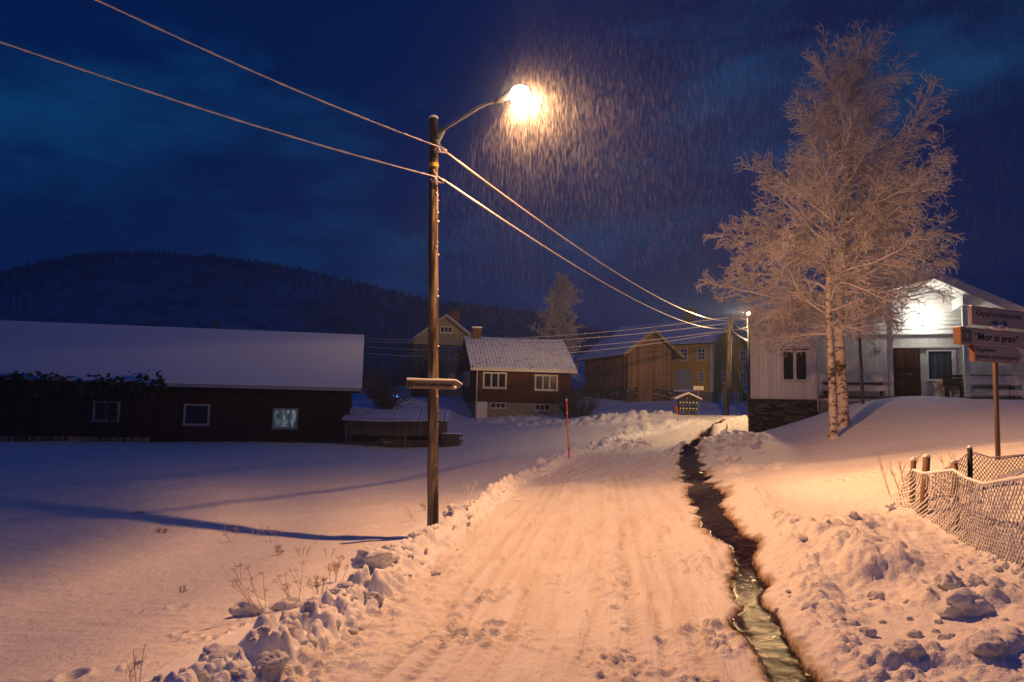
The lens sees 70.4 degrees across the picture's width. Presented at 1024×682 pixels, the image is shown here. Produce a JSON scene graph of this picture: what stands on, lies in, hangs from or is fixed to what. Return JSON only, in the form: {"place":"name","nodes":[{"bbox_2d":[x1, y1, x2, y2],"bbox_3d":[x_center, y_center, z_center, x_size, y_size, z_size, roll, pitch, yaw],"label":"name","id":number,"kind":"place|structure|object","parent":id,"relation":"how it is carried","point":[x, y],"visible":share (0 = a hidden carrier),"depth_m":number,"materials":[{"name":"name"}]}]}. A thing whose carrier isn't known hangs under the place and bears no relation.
{"place":"outdoors","nodes":[
{"label":"outdoors","id":0,"kind":"place"},
{"bbox_2d":[0,250,59,272],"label":"mountain","id":1,"kind":"structure","parent":0,"point":[10,259],"depth_m":514.96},
{"bbox_2d":[0,255,750,386],"bbox_3d":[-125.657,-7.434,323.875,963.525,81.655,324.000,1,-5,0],"label":"hills","id":2,"kind":"structure","parent":0,"point":[138,295],"depth_m":257.71,"materials":[{"name":"plant"}]},
{"bbox_2d":[0,249,613,385],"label":"forest","id":3,"kind":"object","parent":2,"relation":"on","point":[84,258],"visible":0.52,"depth_m":296.74,"materials":[{"name":"plant"}]},
{"bbox_2d":[140,418,719,681],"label":"snow bank","id":4,"kind":"structure","parent":0,"point":[319,625],"depth_m":6.45,"materials":[{"name":"snow"}]},
{"bbox_2d":[122,643,147,681],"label":"dry weed","id":5,"kind":"object","parent":4,"relation":"on","point":[134,666],"visible":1,"depth_m":5.08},
{"bbox_2d":[148,673,165,681],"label":"snow lump","id":6,"kind":"object","parent":4,"relation":"on","point":[160,677],"visible":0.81,"depth_m":4.15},
{"bbox_2d":[196,669,212,681],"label":"snow lump","id":7,"kind":"object","parent":4,"relation":"on","point":[204,675],"visible":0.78,"depth_m":4.26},
{"bbox_2d":[198,642,239,662],"bbox_3d":[-1.895,2.064,4.698,0.267,0.188,0.274,16,-7,-43],"label":"snow lump","id":8,"kind":"object","parent":4,"relation":"on","point":[214,650],"visible":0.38,"depth_m":4.67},
{"bbox_2d":[227,666,245,675],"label":"snow lump","id":9,"kind":"object","parent":4,"relation":"on","point":[235,671],"visible":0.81,"depth_m":4.34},
{"bbox_2d":[228,597,274,617],"bbox_3d":[-2.533,2.651,7.085,0.453,0.267,0.361,11,-11,-22],"label":"snow lump","id":10,"kind":"object","parent":4,"relation":"on","point":[240,608],"visible":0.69,"depth_m":6.99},
{"bbox_2d":[257,626,270,633],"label":"snow lump","id":11,"kind":"object","parent":4,"relation":"on","point":[263,630],"visible":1,"depth_m":4.83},
{"bbox_2d":[256,649,288,669],"bbox_3d":[-1.513,2.006,4.565,0.182,0.125,0.217,-2,-6,30],"label":"snow lump","id":12,"kind":"object","parent":4,"relation":"on","point":[275,659],"visible":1,"depth_m":4.52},
{"bbox_2d":[273,595,303,610],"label":"snow lump","id":13,"kind":"object","parent":4,"relation":"on","point":[286,604],"visible":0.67,"depth_m":7.12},
{"bbox_2d":[279,618,298,631],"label":"snow lump","id":14,"kind":"object","parent":4,"relation":"on","point":[290,624],"visible":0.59,"depth_m":5.21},
{"bbox_2d":[279,611,299,620],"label":"snow lump","id":15,"kind":"object","parent":4,"relation":"on","point":[292,615],"visible":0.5,"depth_m":5.64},
{"bbox_2d":[298,639,317,648],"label":"snow lump","id":16,"kind":"object","parent":4,"relation":"on","point":[314,642],"visible":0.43,"depth_m":5.11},
{"bbox_2d":[302,574,327,593],"bbox_3d":[-2.034,2.584,7.566,0.304,0.291,0.145,0,-6,15],"label":"dry weed","id":17,"kind":"object","parent":4,"relation":"on","point":[317,585],"visible":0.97,"depth_m":7.57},
{"bbox_2d":[331,588,348,594],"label":"snow lump","id":18,"kind":"object","parent":4,"relation":"on","point":[336,591],"visible":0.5,"depth_m":6.49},
{"bbox_2d":[337,581,352,587],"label":"snow lump","id":19,"kind":"object","parent":4,"relation":"on","point":[342,584],"visible":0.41,"depth_m":6.86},
{"bbox_2d":[348,626,358,634],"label":"snow lump","id":20,"kind":"object","parent":4,"relation":"on","point":[352,631],"visible":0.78,"depth_m":5.67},
{"bbox_2d":[350,546,394,570],"bbox_3d":[-1.412,2.193,7.300,0.399,0.265,0.363,6,-7,-44],"label":"snow lump","id":21,"kind":"object","parent":4,"relation":"on","point":[372,557],"visible":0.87,"depth_m":7.19,"materials":[{"name":"snow"}]},
{"bbox_2d":[365,591,384,601],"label":"snow lump","id":22,"kind":"object","parent":4,"relation":"on","point":[378,597],"visible":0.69,"depth_m":6.44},
{"bbox_2d":[382,543,395,550],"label":"snow lump","id":23,"kind":"object","parent":4,"relation":"on","point":[389,547],"visible":0.62,"depth_m":8.20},
{"bbox_2d":[388,570,405,577],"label":"snow lump","id":24,"kind":"object","parent":4,"relation":"on","point":[393,573],"visible":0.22,"depth_m":7.43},
{"bbox_2d":[407,531,422,538],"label":"snow lump","id":25,"kind":"object","parent":4,"relation":"on","point":[412,534],"visible":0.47,"depth_m":9.30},
{"bbox_2d":[446,503,457,511],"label":"snow lump","id":26,"kind":"object","parent":4,"relation":"on","point":[452,507],"visible":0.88,"depth_m":11.48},
{"bbox_2d":[427,92,514,525],"bbox_3d":[-0.602,-0.415,11.101,1.725,7.029,0.307,-1,-6,22],"label":"street lamp","id":27,"kind":"object","parent":4,"relation":"on","point":[435,133],"visible":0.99,"depth_m":11.31,"materials":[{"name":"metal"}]},
{"bbox_2d":[406,378,462,388],"bbox_3d":[-1.193,0.655,11.141,0.864,0.162,0.106,1,-5,-1],"label":"arrow sign","id":28,"kind":"object","parent":27,"relation":"attached to","point":[417,383],"visible":1,"depth_m":11.13,"materials":[{"name":"brown wood"}]},
{"bbox_2d":[430,169,443,182],"bbox_3d":[-1.187,-2.612,11.493,0.225,0.219,0.070,1,-5,0],"label":"cable clamp","id":29,"kind":"object","parent":27,"relation":"attached to","point":[435,178],"visible":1,"depth_m":11.47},
{"bbox_2d":[0,41,434,176],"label":"cable","id":30,"kind":"object","parent":29,"relation":"attached to","point":[109,78],"visible":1,"depth_m":8.80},
{"bbox_2d":[442,178,728,328],"bbox_3d":[6.498,-1.653,29.297,0.035,2.056,38.730,-1,-6,23],"label":"cable","id":31,"kind":"object","parent":29,"relation":"attached to","point":[469,197],"visible":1,"depth_m":15.57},
{"bbox_2d":[433,140,446,152],"bbox_3d":[-1.138,-3.098,11.539,0.225,0.219,0.070,1,-5,0],"label":"cable clamp","id":32,"kind":"object","parent":27,"relation":"attached to","point":[439,149],"visible":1,"depth_m":11.52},
{"bbox_2d":[95,0,439,146],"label":"cable","id":33,"kind":"object","parent":32,"relation":"attached to","point":[182,39],"visible":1,"depth_m":8.98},
{"bbox_2d":[441,149,730,320],"bbox_3d":[6.545,-2.147,29.344,0.035,2.071,38.770,-1,-6,23],"label":"cable","id":34,"kind":"object","parent":32,"relation":"attached to","point":[466,167],"visible":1,"depth_m":15.59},
{"bbox_2d":[535,457,546,463],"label":"snow lump","id":35,"kind":"object","parent":4,"relation":"on","point":[540,460],"visible":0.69,"depth_m":23.40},
{"bbox_2d":[566,398,568,457],"bbox_3d":[1.793,2.957,23.329,0.158,2.217,0.057,1,-5,0],"label":"snow stake","id":36,"kind":"object","parent":4,"relation":"on","point":[567,427],"visible":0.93,"depth_m":23.33,"materials":[{"name":"red plastic"}]},
{"bbox_2d":[0,386,1023,681],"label":"snow ground","id":37,"kind":"structure","parent":0,"point":[96,572],"depth_m":10.93,"materials":[{"name":"snow"}]},
{"bbox_2d":[0,320,364,442],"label":"red barn","id":38,"kind":"structure","parent":37,"relation":"on","point":[228,385],"depth_m":37.03,"materials":[{"name":"wood"}]},
{"bbox_2d":[0,369,169,441],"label":"climbing vine","id":39,"kind":"object","parent":38,"relation":"attached to","point":[91,390],"visible":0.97,"depth_m":34.79,"materials":[{"name":"plant"}]},
{"bbox_2d":[91,401,119,421],"bbox_3d":[-19.852,3.453,35.489,1.279,1.030,0.100,2,-5,-11],"label":"window","id":40,"kind":"structure","parent":38,"relation":"in","point":[96,404],"depth_m":35.48,"materials":[{"name":"black glass"}]},
{"bbox_2d":[182,404,209,425],"bbox_3d":[-15.783,3.702,36.293,1.305,1.096,0.100,2,-5,-11],"label":"window","id":41,"kind":"structure","parent":38,"relation":"in","point":[194,414],"depth_m":36.31,"materials":[{"name":"black glass"}]},
{"bbox_2d":[272,408,297,429],"bbox_3d":[-11.606,3.982,37.114,1.327,1.078,0.100,2,-5,-11],"label":"window","id":42,"kind":"structure","parent":38,"relation":"in","point":[283,418],"depth_m":37.12,"materials":[{"name":"teal"}]},
{"bbox_2d":[230,563,267,616],"bbox_3d":[-2.493,2.413,6.974,0.277,0.559,0.428,-2,-6,30],"label":"dry weed","id":43,"kind":"object","parent":37,"relation":"on","point":[262,572],"visible":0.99,"depth_m":6.93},
{"bbox_2d":[272,559,306,601],"bbox_3d":[-2.197,2.424,7.152,0.280,0.523,0.205,-2,-6,27],"label":"dry weed","id":44,"kind":"object","parent":37,"relation":"on","point":[283,585],"visible":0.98,"depth_m":7.18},
{"bbox_2d":[323,555,347,582],"bbox_3d":[-2.007,2.639,8.319,0.245,0.351,0.248,-4,-7,42],"label":"dry weed","id":45,"kind":"object","parent":37,"relation":"on","point":[334,565],"visible":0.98,"depth_m":8.31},
{"bbox_2d":[363,357,413,398],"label":"shrub","id":46,"kind":"object","parent":37,"relation":"on","point":[379,377],"visible":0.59,"depth_m":55.51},
{"bbox_2d":[362,376,422,409],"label":"shrub","id":47,"kind":"object","parent":37,"relation":"on","point":[385,402],"visible":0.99,"depth_m":48.34,"materials":[{"name":"plant"}]},
{"bbox_2d":[342,408,449,447],"bbox_3d":[-6.018,4.845,38.206,5.410,2.616,2.900,2,-5,-3],"label":"woodshed","id":48,"kind":"object","parent":37,"relation":"on","point":[406,426],"visible":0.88,"depth_m":37.24,"materials":[{"name":"wood"}]},
{"bbox_2d":[391,351,450,396],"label":"shrub","id":49,"kind":"object","parent":37,"relation":"on","point":[422,374],"visible":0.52,"depth_m":55.44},
{"bbox_2d":[408,306,471,396],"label":"cream house","id":50,"kind":"structure","parent":37,"relation":"on","point":[452,332],"depth_m":60.45,"materials":[{"name":"wood"}]},
{"bbox_2d":[440,326,452,333],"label":"window","id":51,"kind":"structure","parent":50,"relation":"in","point":[443,329],"depth_m":60.65,"materials":[{"name":"white glass"}]},
{"bbox_2d":[449,347,460,359],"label":"window","id":52,"kind":"structure","parent":50,"relation":"in","point":[453,355],"depth_m":60.55,"materials":[{"name":"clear glass"}]},
{"bbox_2d":[439,433,462,446],"bbox_3d":[-3.124,5.098,37.369,1.210,0.730,0.580,2,-5,-6],"label":"timber stack","id":53,"kind":"object","parent":37,"relation":"on","point":[450,440],"visible":0.92,"depth_m":37.09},
{"bbox_2d":[456,326,577,417],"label":"red house","id":54,"kind":"structure","parent":37,"relation":"on","point":[508,377],"depth_m":48.81,"materials":[{"name":"wood"}]},
{"bbox_2d":[476,402,486,417],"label":"door","id":55,"kind":"structure","parent":54,"relation":"in","point":[481,406],"depth_m":47.85,"materials":[{"name":"white paint"}]},
{"bbox_2d":[482,372,506,388],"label":"window","id":56,"kind":"structure","parent":54,"relation":"in","point":[491,380],"depth_m":48.19,"materials":[{"name":"black glass"}]},
{"bbox_2d":[490,402,505,408],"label":"basement window","id":57,"kind":"structure","parent":54,"relation":"in","point":[493,405],"depth_m":48.12,"materials":[{"name":"black glass"}]},
{"bbox_2d":[534,404,549,410],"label":"basement window","id":58,"kind":"structure","parent":54,"relation":"in","point":[538,407],"depth_m":48.72,"materials":[{"name":"black glass"}]},
{"bbox_2d":[534,374,557,390],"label":"window","id":59,"kind":"structure","parent":54,"relation":"in","point":[542,382],"depth_m":48.88,"materials":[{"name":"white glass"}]},
{"bbox_2d":[528,271,585,381],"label":"birch tree","id":60,"kind":"object","parent":37,"relation":"on","point":[556,315],"visible":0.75,"depth_m":66.07,"materials":[{"name":"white plant"}]},
{"bbox_2d":[544,383,581,417],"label":"shrub","id":61,"kind":"object","parent":37,"relation":"on","point":[563,408],"visible":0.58,"depth_m":46.70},
{"bbox_2d":[557,387,606,417],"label":"shrub","id":62,"kind":"object","parent":37,"relation":"on","point":[581,411],"visible":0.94,"depth_m":45.45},
{"bbox_2d":[570,378,598,399],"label":"shrub","id":63,"kind":"object","parent":37,"relation":"on","point":[580,388],"visible":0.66,"depth_m":59.55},
{"bbox_2d":[576,329,684,401],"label":"weathered barn","id":64,"kind":"structure","parent":37,"relation":"on","point":[636,373],"depth_m":59.09,"materials":[{"name":"wood"}]},
{"bbox_2d":[637,387,653,401],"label":"door","id":65,"kind":"structure","parent":64,"relation":"in","point":[643,394],"depth_m":58.40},
{"bbox_2d":[611,308,746,401],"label":"yellow house","id":66,"kind":"structure","parent":37,"relation":"on","point":[703,363],"depth_m":72.30,"materials":[{"name":"wood"}]},
{"bbox_2d":[679,347,687,361],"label":"window","id":67,"kind":"structure","parent":66,"relation":"in","point":[684,351],"depth_m":72.37,"materials":[{"name":"clear glass"}]},
{"bbox_2d":[675,369,691,389],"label":"double door","id":68,"kind":"structure","parent":66,"relation":"in","point":[683,377],"depth_m":72.15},
{"bbox_2d":[697,372,704,382],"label":"window","id":69,"kind":"structure","parent":66,"relation":"in","point":[701,375],"depth_m":70.80,"materials":[{"name":"clear glass"}]},
{"bbox_2d":[697,348,705,360],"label":"window","id":70,"kind":"structure","parent":66,"relation":"in","point":[701,352],"depth_m":71.00,"materials":[{"name":"clear glass"}]},
{"bbox_2d":[721,372,725,383],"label":"window","id":71,"kind":"structure","parent":66,"relation":"in","point":[723,375],"depth_m":71.45,"materials":[{"name":"clear glass"}]},
{"bbox_2d":[731,393,738,401],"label":"window","id":72,"kind":"structure","parent":66,"relation":"in","point":[734,396],"depth_m":72.99,"materials":[{"name":"clear glass"}]},
{"bbox_2d":[739,349,745,362],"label":"window","id":73,"kind":"structure","parent":66,"relation":"in","point":[742,353],"depth_m":74.49,"materials":[{"name":"clear glass"}]},
{"bbox_2d":[740,371,746,385],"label":"window","id":74,"kind":"structure","parent":66,"relation":"in","point":[743,374],"depth_m":74.35,"materials":[{"name":"clear glass"}]},
{"bbox_2d":[671,392,701,414],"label":"mailbox stand","id":75,"kind":"object","parent":37,"relation":"on","point":[693,408],"visible":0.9,"depth_m":40.61,"materials":[{"name":"white paint"}]},
{"bbox_2d":[693,386,703,414],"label":"street sign","id":76,"kind":"object","parent":37,"relation":"on","point":[698,388],"visible":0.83,"depth_m":42.41,"materials":[{"name":"metal"}]},
{"bbox_2d":[716,454,731,460],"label":"snow lump","id":77,"kind":"object","parent":37,"relation":"on","point":[726,457],"visible":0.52,"depth_m":20.76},
{"bbox_2d":[724,315,733,414],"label":"utility pole","id":78,"kind":"object","parent":37,"relation":"on","point":[728,385],"visible":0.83,"depth_m":46.98,"materials":[{"name":"wood"}]},
{"bbox_2d":[219,323,726,343],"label":"cable","id":79,"kind":"object","parent":78,"relation":"attached to","point":[544,340],"visible":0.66,"depth_m":49.63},
{"bbox_2d":[747,313,749,417],"bbox_3d":[10.960,1.164,33.560,0.182,5.096,0.171,1,-5,0],"label":"street lamp","id":80,"kind":"object","parent":37,"relation":"on","point":[748,364],"visible":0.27,"depth_m":33.52,"materials":[{"name":"metal"}]},
{"bbox_2d":[749,437,760,443],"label":"snow lump","id":81,"kind":"object","parent":37,"relation":"on","point":[754,440],"visible":0.99,"depth_m":22.80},
{"bbox_2d":[800,601,819,610],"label":"snow lump","id":82,"kind":"object","parent":37,"relation":"on","point":[808,604],"visible":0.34,"depth_m":5.83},
{"bbox_2d":[722,22,932,438],"bbox_3d":[9.357,-3.412,21.504,5.599,13.069,6.254,1,-5,0],"label":"birch tree","id":83,"kind":"object","parent":37,"relation":"on","point":[831,236],"visible":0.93,"depth_m":21.27,"materials":[{"name":"white plant"}]},
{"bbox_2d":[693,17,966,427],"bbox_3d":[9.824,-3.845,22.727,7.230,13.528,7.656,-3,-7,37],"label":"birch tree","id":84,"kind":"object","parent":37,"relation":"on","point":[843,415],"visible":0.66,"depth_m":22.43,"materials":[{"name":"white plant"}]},
{"bbox_2d":[827,530,850,541],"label":"snow lump","id":85,"kind":"object","parent":37,"relation":"on","point":[844,534],"visible":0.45,"depth_m":7.48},
{"bbox_2d":[847,510,859,519],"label":"snow lump","id":86,"kind":"object","parent":37,"relation":"on","point":[852,514],"visible":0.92,"depth_m":8.22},
{"bbox_2d":[857,320,864,403],"bbox_3d":[12.549,0.716,26.072,0.197,3.454,0.119,1,-5,0],"label":"slim pole","id":87,"kind":"object","parent":37,"relation":"on","point":[861,373],"visible":0.72,"depth_m":26.00,"materials":[{"name":"paint"}]},
{"bbox_2d":[858,627,876,637],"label":"snow lump","id":88,"kind":"object","parent":37,"relation":"on","point":[870,632],"visible":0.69,"depth_m":5.14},
{"bbox_2d":[867,590,884,599],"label":"snow lump","id":89,"kind":"object","parent":37,"relation":"on","point":[873,595],"visible":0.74,"depth_m":6.22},
{"bbox_2d":[748,270,1023,432],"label":"white house","id":90,"kind":"structure","parent":37,"relation":"on","point":[922,354],"depth_m":30.25,"materials":[{"name":"wood"}]},
{"bbox_2d":[781,350,808,381],"bbox_3d":[11.887,1.051,30.483,1.099,1.328,0.100,-1,-6,18],"label":"window","id":91,"kind":"structure","parent":90,"relation":"in","point":[794,366],"depth_m":30.48,"materials":[{"name":"clear glass"}]},
{"bbox_2d":[823,382,882,395],"bbox_3d":[14.344,1.858,30.491,2.318,0.950,0.540,-1,-6,18],"label":"bench","id":92,"kind":"object","parent":90,"relation":"on","point":[868,384],"visible":0.27,"depth_m":30.53,"materials":[{"name":"brown wood"}]},
{"bbox_2d":[893,348,920,396],"bbox_3d":[16.476,1.322,30.274,1.045,2.065,0.139,-1,-6,18],"label":"double door","id":93,"kind":"structure","parent":90,"relation":"in","point":[906,361],"depth_m":30.28,"materials":[{"name":"brown wood"}]},
{"bbox_2d":[926,350,957,381],"bbox_3d":[17.729,1.015,29.937,1.144,1.305,0.100,-1,-6,18],"label":"window","id":94,"kind":"structure","parent":90,"relation":"in","point":[939,362],"depth_m":29.96,"materials":[{"name":"glass"}]},
{"bbox_2d":[942,375,963,396],"bbox_3d":[17.890,1.823,29.326,0.726,0.950,0.540,-1,-6,18],"label":"bench","id":95,"kind":"object","parent":90,"relation":"on","point":[946,390],"visible":0.74,"depth_m":29.52,"materials":[{"name":"brown wood"}]},
{"bbox_2d":[970,375,1016,397],"bbox_3d":[19.102,1.811,28.929,1.587,0.950,0.540,-1,-6,18],"label":"bench","id":96,"kind":"object","parent":90,"relation":"on","point":[1009,387],"visible":0.34,"depth_m":28.88,"materials":[{"name":"brown wood"}]},
{"bbox_2d":[876,448,921,497],"bbox_3d":[4.919,1.703,9.225,0.516,0.668,0.378,-1,-6,22],"label":"dry weed","id":97,"kind":"object","parent":37,"relation":"on","point":[886,473],"visible":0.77,"depth_m":9.22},
{"bbox_2d":[889,460,908,490],"bbox_3d":[5.045,1.771,9.469,0.356,0.442,0.236,5,-7,-39],"label":"dry weed","id":98,"kind":"object","parent":37,"relation":"on","point":[899,472],"visible":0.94,"depth_m":9.45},
{"bbox_2d":[893,638,926,660],"bbox_3d":[2.525,1.986,4.626,0.160,0.154,0.190,4,-3,-23],"label":"snow lump","id":99,"kind":"object","parent":37,"relation":"on","point":[914,650],"visible":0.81,"depth_m":4.57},
{"bbox_2d":[906,629,922,637],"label":"snow lump","id":100,"kind":"object","parent":37,"relation":"on","point":[913,633],"visible":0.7,"depth_m":5.08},
{"bbox_2d":[937,633,951,639],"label":"snow lump","id":101,"kind":"object","parent":37,"relation":"on","point":[940,636],"visible":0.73,"depth_m":4.94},
{"bbox_2d":[933,569,961,589],"bbox_3d":[3.587,1.986,5.959,0.212,0.218,0.235,0,-3,-23],"label":"snow lump","id":102,"kind":"object","parent":37,"relation":"on","point":[949,580],"visible":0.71,"depth_m":5.91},
{"bbox_2d":[883,454,1023,578],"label":"wire fence","id":103,"kind":"object","parent":37,"relation":"on","point":[954,516],"visible":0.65,"depth_m":7.33,"materials":[{"name":"metal"}]},
{"bbox_2d":[935,587,993,618],"bbox_3d":[3.500,2.031,5.579,0.530,0.252,0.274,5,-12,-23],"label":"snow lump","id":104,"kind":"object","parent":37,"relation":"on","point":[961,602],"visible":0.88,"depth_m":5.48,"materials":[{"name":"snow"}]},
{"bbox_2d":[930,445,1023,498],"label":"wire fence","id":105,"kind":"object","parent":37,"relation":"on","point":[969,454],"visible":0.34,"depth_m":8.85,"materials":[{"name":"metal"}]},
{"bbox_2d":[966,573,987,586],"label":"snow lump","id":106,"kind":"object","parent":37,"relation":"on","point":[972,579],"visible":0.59,"depth_m":5.86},
{"bbox_2d":[967,634,1005,656],"bbox_3d":[2.946,1.895,4.503,0.248,0.120,0.196,-2,-9,-23],"label":"snow lump","id":107,"kind":"object","parent":37,"relation":"on","point":[987,645],"visible":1,"depth_m":4.45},
{"bbox_2d":[953,305,1023,459],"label":"signpost","id":108,"kind":"object","parent":37,"relation":"on","point":[997,343],"visible":1,"depth_m":9.47,"materials":[{"name":"paint"}]},
{"bbox_2d":[1000,626,1023,642],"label":"snow lump","id":109,"kind":"object","parent":37,"relation":"on","point":[1016,631],"visible":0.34,"depth_m":4.65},
{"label":"utility pole","id":110,"kind":"object","parent":37,"relation":"on","visible":0},
{"bbox_2d":[219,317,727,339],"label":"cable","id":111,"kind":"object","parent":110,"relation":"attached to","point":[529,337],"visible":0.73,"depth_m":49.84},
{"bbox_2d":[221,326,725,350],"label":"cable","id":112,"kind":"object","parent":110,"relation":"attached to","point":[544,348],"visible":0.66,"depth_m":49.68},
{"bbox_2d":[220,327,727,356],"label":"cable","id":113,"kind":"object","parent":110,"relation":"attached to","point":[571,352],"visible":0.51,"depth_m":49.20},
{"bbox_2d":[0,0,1023,359],"label":"sky","id":114,"kind":"structure","parent":0,"point":[626,126],"materials":[{"name":"blue"}]},
{"bbox_2d":[259,415,767,681],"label":"road","id":115,"kind":"structure","parent":0,"point":[613,563],"depth_m":6.65,"materials":[{"name":"snow"}]},
{"bbox_2d":[674,419,832,681],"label":"water","id":116,"kind":"structure","parent":0,"point":[756,621],"depth_m":7.22,"materials":[{"name":"liquid"}]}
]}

